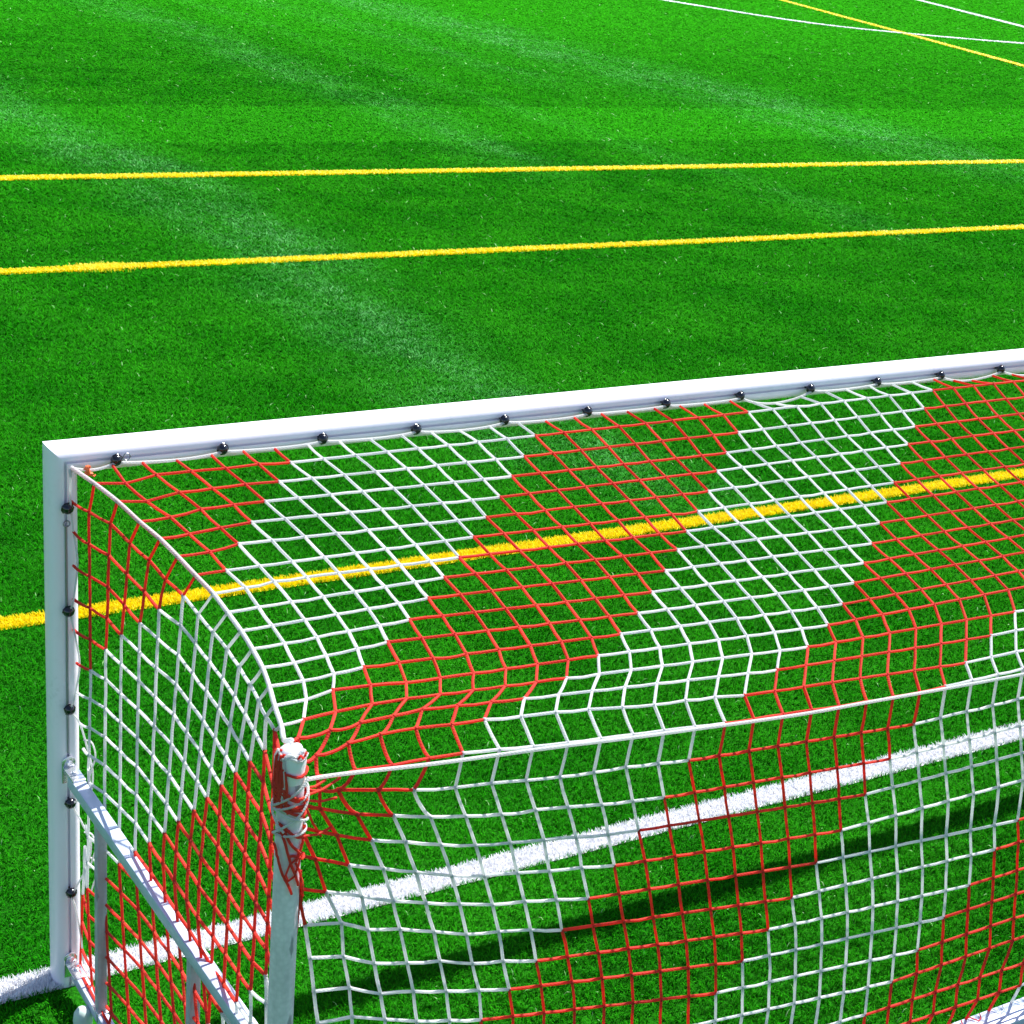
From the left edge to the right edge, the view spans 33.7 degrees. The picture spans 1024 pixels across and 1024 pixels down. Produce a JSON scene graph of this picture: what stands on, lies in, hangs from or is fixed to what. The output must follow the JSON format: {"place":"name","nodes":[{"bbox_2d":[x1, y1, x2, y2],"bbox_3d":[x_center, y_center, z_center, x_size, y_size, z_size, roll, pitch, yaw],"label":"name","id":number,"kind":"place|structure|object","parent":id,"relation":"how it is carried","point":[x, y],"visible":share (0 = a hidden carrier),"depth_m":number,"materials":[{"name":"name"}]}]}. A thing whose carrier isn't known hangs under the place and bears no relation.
{"place":"outdoors","nodes":[
{"label":"outdoors","id":0,"kind":"place"},
{"bbox_2d":[0,0,1023,1023],"bbox_3d":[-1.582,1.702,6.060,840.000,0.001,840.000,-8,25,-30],"label":"pitch ground","id":1,"kind":"structure","parent":0,"point":[531,183],"depth_m":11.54,"materials":[{"name":"green plant"}]},
{"bbox_2d":[0,721,1023,1003],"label":"goal line","id":2,"kind":"object","parent":1,"relation":"on","point":[40,981],"visible":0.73,"depth_m":7.11,"materials":[{"name":"white paint"}]},
{"bbox_2d":[0,468,1023,629],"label":"yellow line","id":3,"kind":"object","parent":1,"relation":"on","point":[33,617],"visible":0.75,"depth_m":10.31,"materials":[{"name":"yellow paint"}]},
{"bbox_2d":[0,224,1023,274],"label":"yellow line","id":4,"kind":"object","parent":1,"relation":"on","point":[104,266],"visible":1,"depth_m":17.59,"materials":[{"name":"yellow paint"}]},
{"bbox_2d":[0,159,1023,180],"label":"yellow line","id":5,"kind":"object","parent":1,"relation":"on","point":[298,172],"visible":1,"depth_m":22.13,"materials":[{"name":"yellow paint"}]},
{"bbox_2d":[42,348,1023,1023],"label":"football goal","id":6,"kind":"object","parent":1,"relation":"on","point":[68,786],"visible":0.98,"depth_m":5.71,"materials":[{"name":"white metal"}]},
{"bbox_2d":[69,371,1023,1023],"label":"goal net","id":7,"kind":"object","parent":6,"relation":"hanging from","point":[279,781],"visible":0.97,"depth_m":5.24,"materials":[{"name":"white fabric"}]},
{"bbox_2d":[83,465,95,476],"bbox_3d":[-1.336,-0.130,5.349,0.038,0.041,0.022,-8,25,-30],"label":"cord clip","id":8,"kind":"object","parent":7,"relation":"attached to","point":[87,468],"visible":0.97,"depth_m":5.34,"materials":[{"name":"orange plastic"}]},
{"bbox_2d":[270,672,1023,837],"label":"tension cord","id":9,"kind":"object","parent":6,"relation":"attached to","point":[347,773],"visible":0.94,"depth_m":4.63,"materials":[{"name":"fabric"}]},
{"bbox_2d":[663,0,1023,43],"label":"white line","id":10,"kind":"object","parent":1,"relation":"on","point":[838,26],"visible":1,"depth_m":50.07,"materials":[{"name":"white paint"}]},
{"bbox_2d":[780,0,1023,66],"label":"yellow line","id":11,"kind":"object","parent":1,"relation":"on","point":[953,46],"visible":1,"depth_m":49.10,"materials":[{"name":"yellow paint"}]},
{"bbox_2d":[918,0,1023,26],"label":"white line","id":12,"kind":"object","parent":1,"relation":"on","point":[1000,20],"visible":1,"depth_m":60.63,"materials":[{"name":"white paint"}]}
]}

